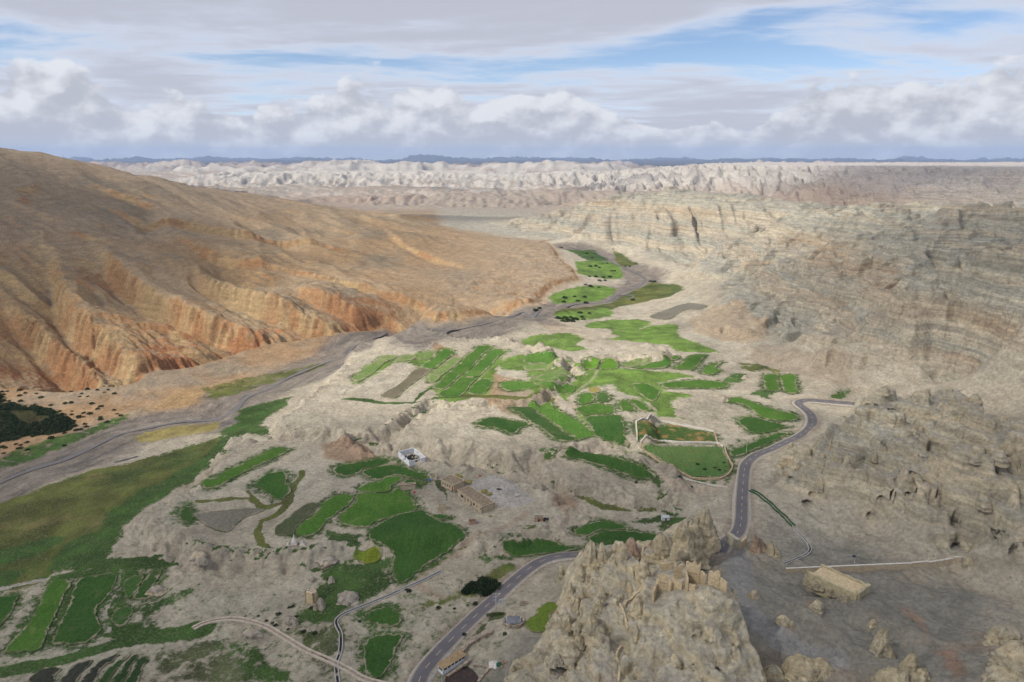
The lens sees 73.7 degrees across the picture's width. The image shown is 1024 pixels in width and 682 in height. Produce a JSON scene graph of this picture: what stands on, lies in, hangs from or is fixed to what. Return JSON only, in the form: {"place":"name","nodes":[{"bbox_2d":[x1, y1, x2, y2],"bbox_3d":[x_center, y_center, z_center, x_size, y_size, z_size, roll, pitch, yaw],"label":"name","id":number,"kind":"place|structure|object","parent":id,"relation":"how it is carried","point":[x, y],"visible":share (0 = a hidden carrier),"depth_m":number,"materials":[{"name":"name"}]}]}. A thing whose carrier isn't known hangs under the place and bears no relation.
{"place":"outdoors","nodes":[
{"label":"outdoors","id":0,"kind":"place"},
{"bbox_2d":[0,148,585,391],"bbox_3d":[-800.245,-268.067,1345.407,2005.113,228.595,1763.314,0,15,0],"label":"hillside","id":1,"kind":"structure","parent":0,"point":[111,277],"depth_m":858.60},
{"bbox_2d":[0,247,645,483],"bbox_3d":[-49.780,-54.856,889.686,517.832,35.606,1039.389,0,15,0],"label":"river","id":2,"kind":"structure","parent":0,"point":[236,407],"depth_m":528.65,"materials":[{"name":"liquid"}]},
{"bbox_2d":[445,666,477,681],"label":"pool","id":3,"kind":"structure","parent":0,"point":[466,674],"depth_m":239.15,"materials":[{"name":"brown liquid"}]},
{"bbox_2d":[457,485,494,512],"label":"flat roofed house","id":4,"kind":"structure","parent":0,"point":[475,499],"depth_m":351.58,"materials":[{"name":"paint"}]},
{"bbox_2d":[459,629,492,652],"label":"stone wall","id":5,"kind":"structure","parent":0,"point":[464,647],"depth_m":253.74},
{"bbox_2d":[0,241,1023,681],"bbox_3d":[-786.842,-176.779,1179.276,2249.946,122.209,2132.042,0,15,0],"label":"valley ground","id":6,"kind":"structure","parent":0,"point":[94,511],"depth_m":355.60,"materials":[{"name":"soil"}]},
{"bbox_2d":[0,595,17,626],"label":"crop field","id":7,"kind":"structure","parent":6,"relation":"on","point":[7,604],"depth_m":291.17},
{"bbox_2d":[4,579,70,653],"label":"crop field","id":8,"kind":"structure","parent":6,"relation":"on","point":[30,637],"depth_m":280.18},
{"bbox_2d":[27,667,61,681],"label":"bare field","id":9,"kind":"structure","parent":6,"relation":"on","point":[46,674],"depth_m":249.44,"materials":[{"name":"soil"}]},
{"bbox_2d":[58,660,92,681],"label":"bare field","id":10,"kind":"structure","parent":6,"relation":"on","point":[74,672],"depth_m":250.79,"materials":[{"name":"soil"}]},
{"bbox_2d":[52,572,116,644],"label":"crop field","id":11,"kind":"structure","parent":6,"relation":"on","point":[79,624],"depth_m":285.56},
{"bbox_2d":[80,654,119,681],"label":"bare field","id":12,"kind":"structure","parent":6,"relation":"on","point":[91,675],"depth_m":251.49,"materials":[{"name":"soil"}]},
{"bbox_2d":[98,653,130,681],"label":"crop field","id":13,"kind":"structure","parent":6,"relation":"on","point":[110,671],"depth_m":250.59,"materials":[{"name":"plant"}]},
{"bbox_2d":[111,607,133,626],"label":"crop field","id":14,"kind":"structure","parent":6,"relation":"on","point":[121,617],"depth_m":280.93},
{"bbox_2d":[111,653,138,681],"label":"crop field","id":15,"kind":"structure","parent":6,"relation":"on","point":[122,675],"depth_m":250.27,"materials":[{"name":"plant"}]},
{"bbox_2d":[123,575,143,598],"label":"crop field","id":16,"kind":"structure","parent":6,"relation":"on","point":[131,585],"depth_m":298.98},
{"bbox_2d":[124,655,148,681],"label":"crop field","id":17,"kind":"structure","parent":6,"relation":"on","point":[136,671],"depth_m":250.41,"materials":[{"name":"plant"}]},
{"bbox_2d":[132,569,162,599],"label":"crop field","id":18,"kind":"structure","parent":6,"relation":"on","point":[149,581],"depth_m":298.10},
{"bbox_2d":[145,585,166,595],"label":"clay mound","id":19,"kind":"object","parent":6,"relation":"on","point":[158,590],"visible":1,"depth_m":293.44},
{"bbox_2d":[179,502,193,521],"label":"crop field","id":20,"kind":"structure","parent":6,"relation":"on","point":[186,514],"depth_m":343.48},
{"bbox_2d":[189,550,208,566],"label":"clay mound","id":21,"kind":"object","parent":6,"relation":"on","point":[198,558],"visible":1,"depth_m":308.99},
{"bbox_2d":[195,507,264,532],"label":"bare field","id":22,"kind":"structure","parent":6,"relation":"on","point":[225,521],"depth_m":343.18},
{"bbox_2d":[199,447,289,488],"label":"crop field","id":23,"kind":"structure","parent":6,"relation":"on","point":[240,469],"depth_m":393.45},
{"bbox_2d":[238,628,263,639],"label":"clay mound","id":24,"kind":"object","parent":6,"relation":"on","point":[252,633],"visible":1,"depth_m":265.27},
{"bbox_2d":[256,471,290,499],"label":"crop field","id":25,"kind":"structure","parent":6,"relation":"on","point":[274,485],"depth_m":375.21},
{"bbox_2d":[191,616,385,681],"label":"dirt road","id":26,"kind":"structure","parent":6,"relation":"on","point":[349,670],"depth_m":260.38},
{"bbox_2d":[283,617,298,628],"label":"clay mound","id":27,"kind":"object","parent":6,"relation":"on","point":[291,622],"visible":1,"depth_m":270.02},
{"bbox_2d":[275,502,321,536],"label":"crop field","id":28,"kind":"structure","parent":6,"relation":"on","point":[291,523],"depth_m":341.77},
{"bbox_2d":[305,588,318,604],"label":"mud tower","id":29,"kind":"structure","parent":6,"relation":"on","point":[311,596],"depth_m":283.44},
{"bbox_2d":[313,597,325,610],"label":"clay mound","id":30,"kind":"object","parent":6,"relation":"on","point":[320,604],"visible":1,"depth_m":279.15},
{"bbox_2d":[295,494,352,536],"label":"crop field","id":31,"kind":"structure","parent":6,"relation":"on","point":[331,507],"depth_m":343.47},
{"bbox_2d":[315,555,339,566],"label":"clay mound","id":32,"kind":"object","parent":6,"relation":"on","point":[325,560],"visible":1,"depth_m":310.05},
{"bbox_2d":[336,590,360,606],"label":"clay mound","id":33,"kind":"object","parent":6,"relation":"on","point":[347,598],"visible":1,"depth_m":280.62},
{"bbox_2d":[333,458,397,475],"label":"crop field","id":34,"kind":"structure","parent":6,"relation":"on","point":[352,469],"depth_m":393.90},
{"bbox_2d":[352,545,381,564],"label":"crop field","id":35,"kind":"structure","parent":6,"relation":"on","point":[372,555],"depth_m":311.45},
{"bbox_2d":[353,356,397,381],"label":"crop field","id":36,"kind":"structure","parent":6,"relation":"on","point":[371,368],"depth_m":569.37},
{"bbox_2d":[339,487,416,527],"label":"crop field","id":37,"kind":"structure","parent":6,"relation":"on","point":[366,510],"depth_m":348.83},
{"bbox_2d":[357,476,402,492],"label":"crop field","id":38,"kind":"structure","parent":6,"relation":"on","point":[385,484],"depth_m":371.61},
{"bbox_2d":[363,633,403,678],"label":"crop field","id":39,"kind":"structure","parent":6,"relation":"on","point":[379,653],"depth_m":253.20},
{"bbox_2d":[365,606,401,626],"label":"crop field","id":40,"kind":"structure","parent":6,"relation":"on","point":[389,616],"depth_m":271.40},
{"bbox_2d":[334,570,441,681],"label":"water channel","id":41,"kind":"object","parent":6,"relation":"on","point":[338,629],"visible":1,"depth_m":277.25,"materials":[{"name":"concrete"}]},
{"bbox_2d":[362,464,428,480],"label":"crop field","id":42,"kind":"structure","parent":6,"relation":"on","point":[377,473],"depth_m":383.57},
{"bbox_2d":[381,368,430,398],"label":"bare field","id":43,"kind":"structure","parent":6,"relation":"on","point":[414,376],"depth_m":530.71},
{"bbox_2d":[395,355,416,361],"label":"crop field","id":44,"kind":"structure","parent":6,"relation":"on","point":[407,357],"depth_m":590.31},
{"bbox_2d":[399,482,415,489],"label":"storage hut","id":45,"kind":"object","parent":6,"relation":"on","point":[408,486],"visible":1,"depth_m":366.84,"materials":[{"name":"paint"}]},
{"bbox_2d":[398,448,425,466],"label":"roofless building","id":46,"kind":"structure","parent":6,"relation":"on","point":[402,453],"depth_m":394.92,"materials":[{"name":"white paint"}]},
{"bbox_2d":[402,479,426,484],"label":"crop field","id":47,"kind":"structure","parent":6,"relation":"on","point":[423,482],"depth_m":373.08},
{"bbox_2d":[367,510,464,583],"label":"crop field","id":48,"kind":"structure","parent":6,"relation":"on","point":[414,542],"depth_m":318.01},
{"bbox_2d":[415,350,437,359],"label":"crop field","id":49,"kind":"structure","parent":6,"relation":"on","point":[426,354],"depth_m":599.23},
{"bbox_2d":[419,349,453,368],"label":"crop field","id":50,"kind":"structure","parent":6,"relation":"on","point":[439,358],"depth_m":588.45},
{"bbox_2d":[428,357,461,382],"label":"crop field","id":51,"kind":"structure","parent":6,"relation":"on","point":[443,369],"depth_m":565.64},
{"bbox_2d":[437,650,466,674],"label":"roadside shed","id":52,"kind":"structure","parent":6,"relation":"on","point":[451,662],"depth_m":243.34,"materials":[{"name":"white paint"}]},
{"bbox_2d":[440,474,464,491],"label":"flat roofed house","id":53,"kind":"structure","parent":6,"relation":"on","point":[451,482],"depth_m":366.64,"materials":[{"name":"paint"}]},
{"bbox_2d":[438,377,476,397],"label":"crop field","id":54,"kind":"structure","parent":6,"relation":"on","point":[459,387],"depth_m":520.26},
{"bbox_2d":[446,658,471,675],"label":"stone wall","id":55,"kind":"structure","parent":6,"relation":"on","point":[465,663],"depth_m":242.82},
{"bbox_2d":[432,345,492,389],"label":"crop field","id":56,"kind":"structure","parent":6,"relation":"on","point":[464,365],"depth_m":571.57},
{"bbox_2d":[469,378,492,394],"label":"crop field","id":57,"kind":"structure","parent":6,"relation":"on","point":[480,386],"depth_m":521.68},
{"bbox_2d":[461,575,501,596],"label":"bush","id":58,"kind":"object","parent":6,"relation":"on","point":[488,585],"visible":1,"depth_m":283.85,"materials":[{"name":"green plant"}]},
{"bbox_2d":[473,663,489,681],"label":"stone wall","id":59,"kind":"structure","parent":6,"relation":"on","point":[484,673],"depth_m":240.69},
{"bbox_2d":[463,348,505,376],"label":"crop field","id":60,"kind":"structure","parent":6,"relation":"on","point":[484,363],"depth_m":582.35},
{"bbox_2d":[476,417,532,433],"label":"crop field","id":61,"kind":"structure","parent":6,"relation":"on","point":[511,426],"depth_m":433.89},
{"bbox_2d":[503,615,523,628],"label":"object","id":62,"kind":"object","parent":6,"relation":"on","point":[516,620],"visible":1,"depth_m":257.95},
{"bbox_2d":[499,381,538,390],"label":"crop field","id":63,"kind":"structure","parent":6,"relation":"on","point":[514,385],"depth_m":515.12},
{"bbox_2d":[504,648,548,681],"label":"rock outcrop","id":64,"kind":"object","parent":6,"relation":"on","point":[521,669],"visible":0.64,"depth_m":232.47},
{"bbox_2d":[523,362,553,370],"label":"crop field","id":65,"kind":"structure","parent":6,"relation":"on","point":[537,367],"depth_m":561.10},
{"bbox_2d":[523,350,556,363],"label":"crop field","id":66,"kind":"structure","parent":6,"relation":"on","point":[546,357],"depth_m":590.26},
{"bbox_2d":[525,602,557,632],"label":"crop field","id":67,"kind":"structure","parent":6,"relation":"on","point":[538,621],"depth_m":260.57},
{"bbox_2d":[502,538,581,556],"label":"crop field","id":68,"kind":"structure","parent":6,"relation":"on","point":[523,547],"depth_m":314.11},
{"bbox_2d":[510,407,576,441],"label":"crop field","id":69,"kind":"structure","parent":6,"relation":"on","point":[540,421],"depth_m":435.80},
{"bbox_2d":[531,368,574,384],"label":"crop field","id":70,"kind":"structure","parent":6,"relation":"on","point":[553,376],"depth_m":530.04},
{"bbox_2d":[540,380,575,393],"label":"crop field","id":71,"kind":"structure","parent":6,"relation":"on","point":[567,388],"depth_m":510.71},
{"bbox_2d":[528,400,595,440],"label":"crop field","id":72,"kind":"structure","parent":6,"relation":"on","point":[577,429],"depth_m":437.47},
{"bbox_2d":[577,392,594,404],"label":"crop field","id":73,"kind":"structure","parent":6,"relation":"on","point":[585,398],"depth_m":488.54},
{"bbox_2d":[581,356,600,369],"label":"crop field","id":74,"kind":"structure","parent":6,"relation":"on","point":[590,365],"depth_m":575.85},
{"bbox_2d":[576,403,614,415],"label":"crop field","id":75,"kind":"structure","parent":6,"relation":"on","point":[593,409],"depth_m":466.36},
{"bbox_2d":[574,521,625,535],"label":"crop field","id":76,"kind":"structure","parent":6,"relation":"on","point":[589,529],"depth_m":329.61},
{"bbox_2d":[595,392,610,402],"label":"crop field","id":77,"kind":"structure","parent":6,"relation":"on","point":[601,397],"depth_m":486.76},
{"bbox_2d":[585,415,630,447],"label":"crop field","id":78,"kind":"structure","parent":6,"relation":"on","point":[610,429],"depth_m":419.05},
{"bbox_2d":[599,357,618,369],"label":"crop field","id":79,"kind":"structure","parent":6,"relation":"on","point":[609,363],"depth_m":574.61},
{"bbox_2d":[563,446,655,479],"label":"crop field","id":80,"kind":"structure","parent":6,"relation":"on","point":[628,468],"depth_m":381.04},
{"bbox_2d":[589,530,656,545],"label":"crop field","id":81,"kind":"structure","parent":6,"relation":"on","point":[608,537],"depth_m":320.04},
{"bbox_2d":[619,400,635,411],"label":"crop field","id":82,"kind":"structure","parent":6,"relation":"on","point":[626,405],"depth_m":469.08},
{"bbox_2d":[622,356,651,367],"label":"crop field","id":83,"kind":"structure","parent":6,"relation":"on","point":[636,362],"depth_m":575.23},
{"bbox_2d":[629,399,652,411],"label":"crop field","id":84,"kind":"structure","parent":6,"relation":"on","point":[639,404],"depth_m":471.12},
{"bbox_2d":[632,383,660,400],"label":"crop field","id":85,"kind":"structure","parent":6,"relation":"on","point":[649,392],"depth_m":499.74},
{"bbox_2d":[636,356,672,368],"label":"crop field","id":86,"kind":"structure","parent":6,"relation":"on","point":[664,362],"depth_m":568.22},
{"bbox_2d":[531,505,780,681],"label":"rock outcrop","id":87,"kind":"object","parent":6,"relation":"on","point":[700,633],"visible":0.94,"depth_m":226.42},
{"bbox_2d":[545,614,586,668],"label":"rock outcrop","id":88,"kind":"object","parent":87,"relation":"on","point":[565,652],"visible":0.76,"depth_m":227.49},
{"bbox_2d":[615,645,621,681],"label":"stair wall","id":89,"kind":"structure","parent":87,"relation":"on","point":[616,655],"depth_m":219.34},
{"bbox_2d":[619,603,627,632],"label":"stair wall","id":90,"kind":"structure","parent":87,"relation":"on","point":[624,614],"depth_m":229.19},
{"bbox_2d":[623,546,645,607],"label":"stair wall","id":91,"kind":"structure","parent":87,"relation":"on","point":[635,593],"depth_m":241.01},
{"bbox_2d":[651,559,727,602],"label":"ruined fortress","id":92,"kind":"structure","parent":87,"relation":"on","point":[694,573],"depth_m":230.89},
{"bbox_2d":[634,420,715,442],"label":"crop field","id":93,"kind":"structure","parent":6,"relation":"on","point":[670,432],"depth_m":421.24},
{"bbox_2d":[637,414,713,431],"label":"stone wall","id":94,"kind":"structure","parent":6,"relation":"on","point":[670,422],"depth_m":437.88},
{"bbox_2d":[650,303,707,319],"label":"bare field","id":95,"kind":"structure","parent":6,"relation":"on","point":[670,313],"depth_m":788.58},
{"bbox_2d":[640,434,723,446],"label":"stone wall","id":96,"kind":"structure","parent":6,"relation":"on","point":[695,442],"depth_m":410.01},
{"bbox_2d":[640,442,729,477],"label":"crop field","id":97,"kind":"structure","parent":6,"relation":"on","point":[685,459],"depth_m":387.41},
{"bbox_2d":[640,441,732,479],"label":"stone wall","id":98,"kind":"structure","parent":6,"relation":"on","point":[689,476],"depth_m":374.37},
{"bbox_2d":[674,354,705,369],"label":"crop field","id":99,"kind":"structure","parent":6,"relation":"on","point":[691,362],"depth_m":573.64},
{"bbox_2d":[662,380,728,388],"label":"crop field","id":100,"kind":"structure","parent":6,"relation":"on","point":[707,384],"depth_m":515.13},
{"bbox_2d":[702,361,721,374],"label":"crop field","id":101,"kind":"structure","parent":6,"relation":"on","point":[711,369],"depth_m":553.92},
{"bbox_2d":[725,532,746,549],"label":"retaining block","id":102,"kind":"structure","parent":6,"relation":"on","point":[734,541],"depth_m":297.98,"materials":[{"name":"concrete"}]},
{"bbox_2d":[748,590,760,599],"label":"rock outcrop","id":103,"kind":"object","parent":6,"relation":"on","point":[753,594],"visible":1,"depth_m":254.32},
{"bbox_2d":[729,432,788,456],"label":"crop field","id":104,"kind":"structure","parent":6,"relation":"on","point":[750,447],"depth_m":407.24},
{"bbox_2d":[727,396,798,420],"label":"crop field","id":105,"kind":"structure","parent":6,"relation":"on","point":[768,413],"depth_m":458.79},
{"bbox_2d":[738,417,787,433],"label":"crop field","id":106,"kind":"structure","parent":6,"relation":"on","point":[755,425],"depth_m":438.91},
{"bbox_2d":[762,374,780,391],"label":"crop field","id":107,"kind":"structure","parent":6,"relation":"on","point":[771,383],"depth_m":520.79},
{"bbox_2d":[749,488,794,526],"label":"hedge","id":108,"kind":"object","parent":6,"relation":"on","point":[769,502],"visible":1,"depth_m":334.40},
{"bbox_2d":[774,615,794,627],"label":"rock outcrop","id":109,"kind":"object","parent":6,"relation":"on","point":[782,620],"visible":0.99,"depth_m":241.95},
{"bbox_2d":[779,374,797,393],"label":"crop field","id":110,"kind":"structure","parent":6,"relation":"on","point":[788,383],"depth_m":513.95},
{"bbox_2d":[784,528,811,564],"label":"field channel","id":111,"kind":"object","parent":6,"relation":"on","point":[805,553],"visible":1,"depth_m":298.26,"materials":[{"name":"concrete"}]},
{"bbox_2d":[763,653,833,681],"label":"rock outcrop","id":112,"kind":"object","parent":6,"relation":"on","point":[796,667],"visible":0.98,"depth_m":220.09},
{"bbox_2d":[808,599,823,616],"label":"rock outcrop","id":113,"kind":"object","parent":6,"relation":"on","point":[816,606],"visible":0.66,"depth_m":245.64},
{"bbox_2d":[803,564,870,602],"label":"ruined block","id":114,"kind":"structure","parent":6,"relation":"on","point":[825,581],"depth_m":259.08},
{"bbox_2d":[867,619,877,630],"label":"rock outcrop","id":115,"kind":"object","parent":6,"relation":"on","point":[872,624],"visible":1,"depth_m":238.30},
{"bbox_2d":[785,556,961,573],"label":"boundary wall","id":116,"kind":"structure","parent":6,"relation":"on","point":[859,568],"depth_m":279.71,"materials":[{"name":"stone"}]},
{"bbox_2d":[869,628,930,681],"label":"rock outcrop","id":117,"kind":"object","parent":6,"relation":"on","point":[909,670],"visible":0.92,"depth_m":211.19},
{"bbox_2d":[961,557,974,568],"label":"rock outcrop","id":118,"kind":"object","parent":6,"relation":"on","point":[968,562],"visible":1,"depth_m":275.19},
{"bbox_2d":[980,640,1023,681],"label":"rock outcrop","id":119,"kind":"object","parent":6,"relation":"on","point":[1005,663],"visible":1,"depth_m":193.67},
{"bbox_2d":[981,624,1023,646],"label":"rock outcrop","id":120,"kind":"object","parent":6,"relation":"on","point":[999,634],"visible":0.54,"depth_m":217.88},
{"bbox_2d":[0,0,1023,160],"label":"sky","id":121,"kind":"structure","parent":0,"point":[373,80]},
{"bbox_2d":[63,154,1023,210],"bbox_3d":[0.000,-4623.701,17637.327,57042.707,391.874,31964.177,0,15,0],"label":"plateau","id":122,"kind":"structure","parent":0,"point":[429,182],"depth_m":3163.59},
{"bbox_2d":[543,448,560,460],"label":"crop field","id":123,"kind":"structure","parent":0,"point":[548,456],"depth_m":393.96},
{"bbox_2d":[407,398,855,681],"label":"road","id":124,"kind":"structure","parent":0,"point":[438,652],"depth_m":301.88,"materials":[{"name":"asphalt"}]},
{"bbox_2d":[480,183,1023,408],"bbox_3d":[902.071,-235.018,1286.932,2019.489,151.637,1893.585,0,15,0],"label":"badlands slope","id":125,"kind":"structure","parent":0,"point":[923,294],"depth_m":683.36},
{"bbox_2d":[764,385,1023,578],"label":"rocky hill","id":126,"kind":"structure","parent":0,"point":[940,472],"depth_m":319.13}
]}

